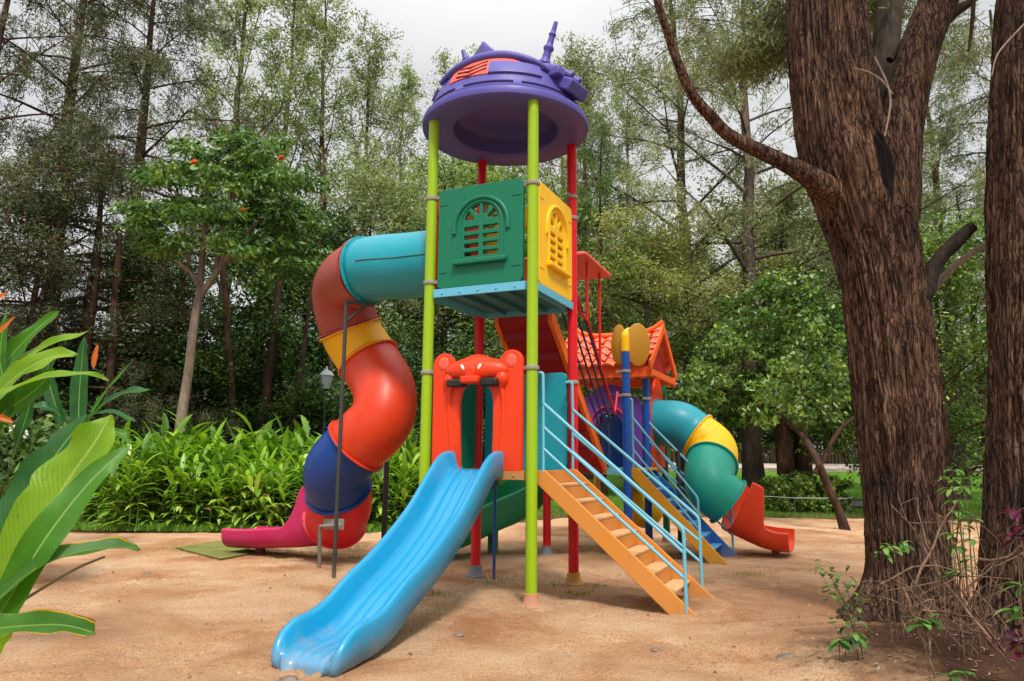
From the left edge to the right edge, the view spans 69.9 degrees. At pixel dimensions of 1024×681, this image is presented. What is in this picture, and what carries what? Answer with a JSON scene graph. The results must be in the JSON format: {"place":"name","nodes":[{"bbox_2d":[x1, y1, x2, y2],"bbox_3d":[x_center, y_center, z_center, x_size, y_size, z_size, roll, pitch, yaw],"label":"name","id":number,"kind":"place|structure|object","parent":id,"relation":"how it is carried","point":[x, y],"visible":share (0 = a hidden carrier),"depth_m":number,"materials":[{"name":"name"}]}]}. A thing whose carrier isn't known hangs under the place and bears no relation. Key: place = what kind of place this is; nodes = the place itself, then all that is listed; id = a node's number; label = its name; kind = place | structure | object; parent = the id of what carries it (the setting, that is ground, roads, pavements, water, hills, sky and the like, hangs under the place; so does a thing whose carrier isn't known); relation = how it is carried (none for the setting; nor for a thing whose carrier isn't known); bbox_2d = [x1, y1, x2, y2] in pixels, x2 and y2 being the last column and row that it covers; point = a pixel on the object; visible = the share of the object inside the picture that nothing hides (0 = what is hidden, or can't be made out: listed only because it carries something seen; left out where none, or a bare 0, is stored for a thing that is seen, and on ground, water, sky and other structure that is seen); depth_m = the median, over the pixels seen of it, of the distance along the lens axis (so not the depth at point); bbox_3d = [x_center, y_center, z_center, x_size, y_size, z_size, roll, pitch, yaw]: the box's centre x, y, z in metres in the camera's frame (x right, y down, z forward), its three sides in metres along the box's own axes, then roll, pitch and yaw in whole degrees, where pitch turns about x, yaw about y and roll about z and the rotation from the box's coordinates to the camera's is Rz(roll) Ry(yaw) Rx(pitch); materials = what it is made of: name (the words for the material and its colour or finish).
{"place":"outdoors","nodes":[
{"label":"outdoors","id":0,"kind":"place"},
{"bbox_2d":[0,0,995,455],"label":"sky","id":1,"kind":"structure","parent":0,"point":[521,26],"materials":[{"name":"white"}]},
{"bbox_2d":[0,517,1023,680],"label":"sand ground","id":2,"kind":"structure","parent":0,"point":[130,626],"depth_m":6.12,"materials":[{"name":"beige sand"}]},
{"bbox_2d":[0,414,81,518],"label":"white flower shrub","id":3,"kind":"object","parent":2,"relation":"on","point":[35,437],"visible":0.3,"depth_m":7.54,"materials":[{"name":"green plant"}]},
{"bbox_2d":[0,292,108,457],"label":"tall leaf plant","id":4,"kind":"object","parent":2,"relation":"on","point":[16,363],"visible":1,"depth_m":4.80,"materials":[{"name":"green plant"}]},
{"bbox_2d":[0,414,139,653],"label":"broad leaf plant","id":5,"kind":"object","parent":2,"relation":"on","point":[62,474],"visible":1,"depth_m":2.44,"materials":[{"name":"green plant"}]},
{"bbox_2d":[33,337,150,444],"bbox_3d":[-6.351,1.466,10.679,1.950,3.219,0.912,1,-9,0],"label":"dark leaf plant","id":6,"kind":"object","parent":2,"relation":"on","point":[78,395],"visible":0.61,"depth_m":11.17,"materials":[{"name":"green plant"}]},
{"bbox_2d":[175,541,256,560],"bbox_3d":[-4.291,3.046,10.598,0.804,0.050,2.130,8,-12,-39],"label":"rubber mat","id":7,"kind":"object","parent":2,"relation":"on","point":[212,551],"visible":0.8,"depth_m":10.43,"materials":[{"name":"green rubber"}]},
{"bbox_2d":[142,506,770,631],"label":"weeds","id":8,"kind":"object","parent":2,"relation":"on","point":[358,556],"visible":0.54,"depth_m":8.43,"materials":[{"name":"green plant"}]},
{"bbox_2d":[221,21,794,676],"bbox_3d":[0.713,-0.219,9.600,7.752,6.466,6.873,5,-10,-24],"label":"play structure","id":9,"kind":"object","parent":2,"relation":"on","point":[549,435],"visible":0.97,"depth_m":8.31,"materials":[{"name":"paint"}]},
{"bbox_2d":[37,539,1013,680],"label":"grit","id":10,"kind":"object","parent":2,"relation":"on","point":[470,675],"visible":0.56,"depth_m":5.56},
{"bbox_2d":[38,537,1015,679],"bbox_3d":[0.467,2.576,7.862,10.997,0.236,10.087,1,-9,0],"label":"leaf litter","id":11,"kind":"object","parent":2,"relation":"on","point":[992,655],"visible":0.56,"depth_m":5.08,"materials":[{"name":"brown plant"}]},
{"bbox_2d":[605,0,992,622],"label":"tree","id":12,"kind":"object","parent":2,"relation":"on","point":[859,94],"visible":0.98,"depth_m":6.33,"materials":[{"name":"brown plant"}]},
{"bbox_2d":[746,317,853,529],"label":"leaning tree","id":13,"kind":"object","parent":2,"relation":"on","point":[782,392],"visible":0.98,"depth_m":15.75,"materials":[{"name":"green plant"}]},
{"bbox_2d":[807,558,870,642],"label":"sapling","id":14,"kind":"object","parent":2,"relation":"on","point":[847,587],"visible":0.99,"depth_m":4.98,"materials":[{"name":"green plant"}]},
{"bbox_2d":[828,632,868,662],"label":"ground plant","id":15,"kind":"object","parent":2,"relation":"on","point":[856,640],"visible":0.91,"depth_m":4.73,"materials":[{"name":"green plant"}]},
{"bbox_2d":[874,541,913,640],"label":"seedling","id":16,"kind":"object","parent":2,"relation":"on","point":[887,553],"visible":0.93,"depth_m":5.20,"materials":[{"name":"green plant"}]},
{"bbox_2d":[903,613,944,680],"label":"seedling","id":17,"kind":"object","parent":2,"relation":"on","point":[926,624],"visible":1,"depth_m":4.38,"materials":[{"name":"green plant"}]},
{"bbox_2d":[837,493,1023,673],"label":"bare shrub","id":18,"kind":"object","parent":2,"relation":"on","point":[983,632],"visible":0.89,"depth_m":4.63,"materials":[{"name":"brown plant"}]},
{"bbox_2d":[937,466,987,664],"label":"seedling","id":19,"kind":"object","parent":2,"relation":"on","point":[961,549],"visible":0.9,"depth_m":4.87,"materials":[{"name":"green plant"}]},
{"bbox_2d":[962,0,1023,636],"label":"edge tree","id":20,"kind":"object","parent":2,"relation":"on","point":[1003,476],"visible":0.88,"depth_m":5.80,"materials":[{"name":"brown plant"}]},
{"bbox_2d":[990,506,1023,680],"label":"magenta shrub","id":21,"kind":"object","parent":2,"relation":"on","point":[1017,530],"visible":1,"depth_m":4.07,"materials":[{"name":"purple plant"}]},
{"bbox_2d":[70,456,982,533],"bbox_3d":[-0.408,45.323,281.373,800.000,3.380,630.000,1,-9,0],"label":"lawn","id":22,"kind":"structure","parent":0,"point":[616,481],"depth_m":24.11,"materials":[{"name":"green plant"}]},
{"bbox_2d":[26,221,61,378],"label":"slender tree","id":23,"kind":"object","parent":22,"relation":"on","point":[58,224],"visible":0.29,"depth_m":18.86,"materials":[{"name":"brown plant"}]},
{"bbox_2d":[0,0,192,388],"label":"feathery tree","id":24,"kind":"object","parent":22,"relation":"on","point":[14,173],"visible":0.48,"depth_m":21.20,"materials":[{"name":"green plant"}]},
{"bbox_2d":[6,325,215,440],"bbox_3d":[-11.637,2.446,21.661,8.289,6.412,7.021,-5,-11,29],"label":"shade bush","id":25,"kind":"object","parent":22,"relation":"on","point":[93,392],"visible":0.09,"depth_m":21.44,"materials":[{"name":"green plant"}]},
{"bbox_2d":[103,233,122,416],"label":"slender tree","id":26,"kind":"object","parent":22,"relation":"on","point":[112,354],"visible":0.55,"depth_m":19.75,"materials":[{"name":"brown plant"}]},
{"bbox_2d":[82,471,150,525],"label":"ginger plant","id":27,"kind":"object","parent":22,"relation":"on","point":[101,485],"visible":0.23,"depth_m":13.96,"materials":[{"name":"green plant"}]},
{"bbox_2d":[0,101,244,440],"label":"feathery tree","id":28,"kind":"object","parent":22,"relation":"on","point":[93,291],"visible":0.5,"depth_m":19.70,"materials":[{"name":"green plant"}]},
{"bbox_2d":[0,134,249,440],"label":"feathery tree","id":29,"kind":"object","parent":22,"relation":"on","point":[48,238],"visible":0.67,"depth_m":19.39,"materials":[{"name":"green plant"}]},
{"bbox_2d":[88,452,163,531],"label":"ginger plant","id":30,"kind":"object","parent":22,"relation":"on","point":[112,477],"visible":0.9,"depth_m":13.56,"materials":[{"name":"green plant"}]},
{"bbox_2d":[101,454,162,530],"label":"ginger plant","id":31,"kind":"object","parent":22,"relation":"on","point":[124,498],"visible":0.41,"depth_m":13.83,"materials":[{"name":"green plant"}]},
{"bbox_2d":[0,0,265,436],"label":"feathery tree","id":32,"kind":"object","parent":22,"relation":"on","point":[71,86],"visible":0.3,"depth_m":24.02,"materials":[{"name":"green plant"}]},
{"bbox_2d":[15,220,281,452],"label":"dark tree","id":33,"kind":"object","parent":22,"relation":"on","point":[128,286],"visible":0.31,"depth_m":21.53,"materials":[{"name":"green plant"}]},
{"bbox_2d":[115,460,187,531],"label":"ginger plant","id":34,"kind":"object","parent":22,"relation":"on","point":[151,511],"visible":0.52,"depth_m":13.83,"materials":[{"name":"green plant"}]},
{"bbox_2d":[0,0,316,426],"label":"feathery tree","id":35,"kind":"object","parent":22,"relation":"on","point":[143,126],"visible":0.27,"depth_m":26.03,"materials":[{"name":"green plant"}]},
{"bbox_2d":[113,430,219,523],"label":"ginger plant","id":36,"kind":"object","parent":22,"relation":"on","point":[147,454],"visible":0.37,"depth_m":14.12,"materials":[{"name":"green plant"}]},
{"bbox_2d":[109,442,230,526],"bbox_3d":[-6.587,2.890,14.458,1.627,1.772,2.355,-3,-10,22],"label":"ginger plant","id":37,"kind":"object","parent":22,"relation":"on","point":[154,466],"visible":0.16,"depth_m":14.12,"materials":[{"name":"green plant"}]},
{"bbox_2d":[153,249,191,445],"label":"slender tree","id":38,"kind":"object","parent":22,"relation":"on","point":[187,264],"visible":0.42,"depth_m":21.26,"materials":[{"name":"brown plant"}]},
{"bbox_2d":[146,451,205,531],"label":"ginger plant","id":39,"kind":"object","parent":22,"relation":"on","point":[195,459],"visible":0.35,"depth_m":14.00,"materials":[{"name":"green plant"}]},
{"bbox_2d":[138,412,225,449],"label":"ginger plant","id":40,"kind":"object","parent":22,"relation":"on","point":[165,426],"visible":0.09,"depth_m":16.12,"materials":[{"name":"green plant"}]},
{"bbox_2d":[162,449,222,527],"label":"ginger plant","id":41,"kind":"object","parent":22,"relation":"on","point":[171,475],"visible":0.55,"depth_m":13.79,"materials":[{"name":"green plant"}]},
{"bbox_2d":[101,330,291,449],"bbox_3d":[-9.415,2.541,21.093,6.660,6.083,7.863,-1,-9,7],"label":"shade bush","id":42,"kind":"object","parent":22,"relation":"on","point":[237,366],"visible":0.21,"depth_m":20.99,"materials":[{"name":"green plant"}]},
{"bbox_2d":[157,447,235,525],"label":"ginger plant","id":43,"kind":"object","parent":22,"relation":"on","point":[176,452],"visible":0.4,"depth_m":14.00,"materials":[{"name":"green plant"}]},
{"bbox_2d":[170,460,235,528],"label":"ginger plant","id":44,"kind":"object","parent":22,"relation":"on","point":[194,499],"visible":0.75,"depth_m":13.81,"materials":[{"name":"green plant"}]},
{"bbox_2d":[178,444,230,524],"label":"ginger plant","id":45,"kind":"object","parent":22,"relation":"on","point":[214,456],"visible":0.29,"depth_m":14.16,"materials":[{"name":"green plant"}]},
{"bbox_2d":[123,323,311,433],"bbox_3d":[-8.867,2.670,23.305,6.636,6.530,7.748,-6,-11,34],"label":"shade bush","id":46,"kind":"object","parent":22,"relation":"on","point":[245,396],"visible":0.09,"depth_m":22.15,"materials":[{"name":"green plant"}]},
{"bbox_2d":[50,190,387,442],"bbox_3d":[-8.592,0.100,23.811,10.537,10.189,8.925,0,-9,6],"label":"dark tree","id":47,"kind":"object","parent":22,"relation":"on","point":[262,284],"visible":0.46,"depth_m":21.70,"materials":[{"name":"green plant"}]},
{"bbox_2d":[197,470,246,526],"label":"ginger plant","id":48,"kind":"object","parent":22,"relation":"on","point":[217,491],"visible":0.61,"depth_m":13.90,"materials":[{"name":"green plant"}]},
{"bbox_2d":[106,125,345,431],"bbox_3d":[-7.177,-1.849,17.635,7.330,9.227,4.974,-5,-11,30],"label":"flowering tree","id":49,"kind":"object","parent":22,"relation":"on","point":[260,176],"visible":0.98,"depth_m":16.89,"materials":[{"name":"green plant"}]},
{"bbox_2d":[220,250,237,456],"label":"slender tree","id":50,"kind":"object","parent":22,"relation":"on","point":[228,349],"visible":0.54,"depth_m":20.66,"materials":[{"name":"brown plant"}]},
{"bbox_2d":[132,0,342,339],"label":"silver leaf tree","id":51,"kind":"object","parent":22,"relation":"on","point":[247,7],"visible":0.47,"depth_m":34.85,"materials":[{"name":"grey plant"}]},
{"bbox_2d":[204,442,274,524],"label":"ginger plant","id":52,"kind":"object","parent":22,"relation":"on","point":[241,452],"visible":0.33,"depth_m":14.04,"materials":[{"name":"green plant"}]},
{"bbox_2d":[203,433,281,523],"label":"ginger plant","id":53,"kind":"object","parent":22,"relation":"on","point":[228,452],"visible":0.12,"depth_m":14.34,"materials":[{"name":"green plant"}]},
{"bbox_2d":[199,463,286,527],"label":"ginger plant","id":54,"kind":"object","parent":22,"relation":"on","point":[239,482],"visible":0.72,"depth_m":13.78,"materials":[{"name":"green plant"}]},
{"bbox_2d":[171,355,326,451],"bbox_3d":[-7.280,2.960,21.878,7.163,5.542,6.068,-8,-12,41],"label":"shade bush","id":55,"kind":"object","parent":22,"relation":"on","point":[258,382],"visible":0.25,"depth_m":21.75,"materials":[{"name":"green plant"}]},
{"bbox_2d":[201,429,298,520],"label":"ginger plant","id":56,"kind":"object","parent":22,"relation":"on","point":[273,439],"visible":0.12,"depth_m":15.42,"materials":[{"name":"green plant"}]},
{"bbox_2d":[172,0,346,392],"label":"silver leaf tree","id":57,"kind":"object","parent":22,"relation":"on","point":[295,39],"visible":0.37,"depth_m":37.48,"materials":[{"name":"grey plant"}]},
{"bbox_2d":[232,455,304,528],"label":"ginger plant","id":58,"kind":"object","parent":22,"relation":"on","point":[257,490],"visible":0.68,"depth_m":13.68,"materials":[{"name":"green plant"}]},
{"bbox_2d":[237,453,299,525],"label":"ginger plant","id":59,"kind":"object","parent":22,"relation":"on","point":[281,468],"visible":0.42,"depth_m":13.86,"materials":[{"name":"green plant"}]},
{"bbox_2d":[233,428,303,506],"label":"ginger plant","id":60,"kind":"object","parent":22,"relation":"on","point":[299,446],"visible":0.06,"depth_m":15.56,"materials":[{"name":"green plant"}]},
{"bbox_2d":[230,410,308,455],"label":"ginger plant","id":61,"kind":"object","parent":22,"relation":"on","point":[299,430],"visible":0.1,"depth_m":16.48,"materials":[{"name":"green plant"}]},
{"bbox_2d":[257,260,282,434],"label":"slender tree","id":62,"kind":"object","parent":22,"relation":"on","point":[268,371],"visible":0.52,"depth_m":21.08,"materials":[{"name":"brown plant"}]},
{"bbox_2d":[229,440,310,523],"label":"ginger plant","id":63,"kind":"object","parent":22,"relation":"on","point":[262,451],"visible":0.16,"depth_m":14.46,"materials":[{"name":"green plant"}]},
{"bbox_2d":[148,191,416,449],"bbox_3d":[-6.781,0.182,24.469,9.724,10.246,8.329,-1,-9,11],"label":"dark tree","id":64,"kind":"object","parent":22,"relation":"on","point":[326,238],"visible":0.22,"depth_m":22.98,"materials":[{"name":"green plant"}]},
{"bbox_2d":[255,447,310,526],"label":"ginger plant","id":65,"kind":"object","parent":22,"relation":"on","point":[280,490],"visible":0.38,"depth_m":13.67,"materials":[{"name":"green plant"}]},
{"bbox_2d":[292,240,320,433],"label":"slender tree","id":66,"kind":"object","parent":22,"relation":"on","point":[303,354],"visible":0.52,"depth_m":20.16,"materials":[{"name":"brown plant"}]},
{"bbox_2d":[264,0,383,430],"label":"silver leaf tree","id":67,"kind":"object","parent":22,"relation":"on","point":[329,33],"visible":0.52,"depth_m":36.00,"materials":[{"name":"grey plant"}]},
{"bbox_2d":[318,366,333,434],"bbox_3d":[-4.858,2.548,18.828,0.420,3.814,0.364,1,-9,0],"label":"lamp post","id":68,"kind":"object","parent":22,"relation":"on","point":[327,375],"visible":0.61,"depth_m":18.95,"materials":[{"name":"white glass"}]},
{"bbox_2d":[271,339,421,452],"bbox_3d":[-3.725,2.675,21.029,6.460,5.900,7.626,-7,-12,38],"label":"shade bush","id":69,"kind":"object","parent":22,"relation":"on","point":[347,405],"visible":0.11,"depth_m":20.31,"materials":[{"name":"green plant"}]},
{"bbox_2d":[290,8,426,318],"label":"silver leaf tree","id":70,"kind":"object","parent":22,"relation":"on","point":[367,77],"visible":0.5,"depth_m":37.20,"materials":[{"name":"grey plant"}]},
{"bbox_2d":[282,184,449,424],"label":"silver leaf tree","id":71,"kind":"object","parent":22,"relation":"on","point":[383,197],"visible":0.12,"depth_m":26.42,"materials":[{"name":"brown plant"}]},
{"bbox_2d":[232,147,504,423],"bbox_3d":[-3.357,-0.994,26.994,12.490,13.346,12.045,6,-11,-31],"label":"silver leaf tree","id":72,"kind":"object","parent":22,"relation":"on","point":[363,182],"visible":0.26,"depth_m":26.53,"materials":[{"name":"grey plant"}]},
{"bbox_2d":[367,458,401,528],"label":"ginger plant","id":73,"kind":"object","parent":22,"relation":"on","point":[379,508],"visible":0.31,"depth_m":14.25,"materials":[{"name":"green plant"}]},
{"bbox_2d":[368,453,419,526],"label":"ginger plant","id":74,"kind":"object","parent":22,"relation":"on","point":[404,469],"visible":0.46,"depth_m":14.26,"materials":[{"name":"green plant"}]},
{"bbox_2d":[348,46,441,336],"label":"silver leaf tree","id":75,"kind":"object","parent":22,"relation":"on","point":[411,82],"visible":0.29,"depth_m":39.89,"materials":[{"name":"grey plant"}]},
{"bbox_2d":[374,470,418,523],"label":"ginger plant","id":76,"kind":"object","parent":22,"relation":"on","point":[404,492],"visible":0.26,"depth_m":13.98,"materials":[{"name":"green plant"}]},
{"bbox_2d":[309,227,502,459],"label":"dark tree","id":77,"kind":"object","parent":22,"relation":"on","point":[445,327],"visible":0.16,"depth_m":25.05,"materials":[{"name":"green plant"}]},
{"bbox_2d":[315,320,502,489],"bbox_3d":[-3.589,2.770,24.169,6.796,6.687,7.934,4,-10,-21],"label":"shade bush","id":78,"kind":"object","parent":22,"relation":"on","point":[413,350],"visible":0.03,"depth_m":23.79,"materials":[{"name":"green plant"}]},
{"bbox_2d":[411,47,490,339],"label":"silver leaf tree","id":79,"kind":"object","parent":22,"relation":"on","point":[442,59],"visible":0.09,"depth_m":39.00,"materials":[{"name":"grey plant"}]},
{"bbox_2d":[281,138,709,489],"bbox_3d":[0.497,-1.071,29.254,16.013,14.193,16.604,-8,-12,41],"label":"broadleaf tree","id":80,"kind":"object","parent":22,"relation":"on","point":[471,175],"visible":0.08,"depth_m":27.44,"materials":[{"name":"green plant"}]},
{"bbox_2d":[434,235,694,393],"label":"bushy tree","id":81,"kind":"object","parent":22,"relation":"on","point":[590,253],"visible":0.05,"depth_m":30.59,"materials":[{"name":"green plant"}]},
{"bbox_2d":[525,36,628,338],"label":"silver leaf tree","id":82,"kind":"object","parent":22,"relation":"on","point":[561,163],"visible":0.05,"depth_m":39.58,"materials":[{"name":"grey plant"}]},
{"bbox_2d":[515,30,654,478],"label":"silver leaf tree","id":83,"kind":"object","parent":22,"relation":"on","point":[585,84],"visible":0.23,"depth_m":38.92,"materials":[{"name":"grey plant"}]},
{"bbox_2d":[557,103,693,495],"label":"broadleaf tree","id":84,"kind":"object","parent":22,"relation":"on","point":[591,156],"visible":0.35,"depth_m":27.80,"materials":[{"name":"green plant"}]},
{"bbox_2d":[588,65,676,477],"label":"silver leaf tree","id":85,"kind":"object","parent":22,"relation":"on","point":[620,105],"visible":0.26,"depth_m":39.92,"materials":[{"name":"grey plant"}]},
{"bbox_2d":[579,229,708,415],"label":"broadleaf tree","id":86,"kind":"object","parent":22,"relation":"on","point":[640,392],"visible":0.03,"depth_m":57.27,"materials":[{"name":"green plant"}]},
{"bbox_2d":[466,0,836,496],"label":"feathery tree","id":87,"kind":"object","parent":22,"relation":"on","point":[684,45],"visible":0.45,"depth_m":28.10,"materials":[{"name":"green plant"}]},
{"bbox_2d":[558,198,771,413],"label":"bushy tree","id":88,"kind":"object","parent":22,"relation":"on","point":[619,225],"visible":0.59,"depth_m":24.77,"materials":[{"name":"green plant"}]},
{"bbox_2d":[580,210,808,498],"bbox_3d":[5.720,0.428,26.388,6.994,10.553,9.544,8,-12,-40],"label":"bushy tree","id":89,"kind":"object","parent":22,"relation":"on","point":[677,287],"visible":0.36,"depth_m":25.94,"materials":[{"name":"green plant"}]},
{"bbox_2d":[418,443,978,464],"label":"paling fence","id":90,"kind":"object","parent":22,"relation":"on","point":[772,457],"visible":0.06,"depth_m":56.33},
{"bbox_2d":[667,165,843,443],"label":"feathery tree","id":91,"kind":"object","parent":22,"relation":"on","point":[787,207],"visible":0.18,"depth_m":30.32,"materials":[{"name":"green plant"}]},
{"bbox_2d":[673,263,854,510],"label":"spreading tree","id":92,"kind":"object","parent":22,"relation":"on","point":[731,347],"visible":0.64,"depth_m":20.43,"materials":[{"name":"green plant"}]},
{"bbox_2d":[558,0,985,499],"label":"feathery tree","id":93,"kind":"object","parent":22,"relation":"on","point":[753,469],"visible":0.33,"depth_m":25.19,"materials":[{"name":"green plant"}]},
{"bbox_2d":[597,190,987,455],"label":"feathery tree","id":94,"kind":"object","parent":22,"relation":"on","point":[786,265],"visible":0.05,"depth_m":58.85,"materials":[{"name":"green plant"}]},
{"bbox_2d":[758,469,856,512],"bbox_3d":[8.047,4.122,20.019,2.664,1.211,1.659,1,-9,0],"label":"shrub bed","id":95,"kind":"object","parent":22,"relation":"on","point":[810,492],"visible":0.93,"depth_m":19.74,"materials":[{"name":"green plant"}]},
{"bbox_2d":[669,211,977,462],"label":"dark tree","id":96,"kind":"object","parent":22,"relation":"on","point":[833,281],"visible":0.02,"depth_m":59.92,"materials":[{"name":"green plant"}]},
{"bbox_2d":[761,3,990,499],"bbox_3d":[16.828,-3.890,28.935,10.369,20.078,12.571,8,-12,-40],"label":"feathery tree","id":97,"kind":"object","parent":22,"relation":"on","point":[932,176],"visible":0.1,"depth_m":27.61,"materials":[{"name":"green plant"}]},
{"bbox_2d":[783,197,987,518],"bbox_3d":[11.020,0.284,19.217,6.482,8.699,7.568,3,-9,-14],"label":"broadleaf tree","id":98,"kind":"object","parent":22,"relation":"on","point":[959,424],"visible":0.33,"depth_m":19.11,"materials":[{"name":"green plant"}]},
{"bbox_2d":[818,159,987,446],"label":"feathery tree","id":99,"kind":"object","parent":22,"relation":"on","point":[957,203],"visible":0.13,"depth_m":22.64,"materials":[{"name":"green plant"}]},
{"bbox_2d":[820,0,992,487],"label":"feathery tree","id":100,"kind":"object","parent":22,"relation":"on","point":[928,198],"visible":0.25,"depth_m":26.39,"materials":[{"name":"green plant"}]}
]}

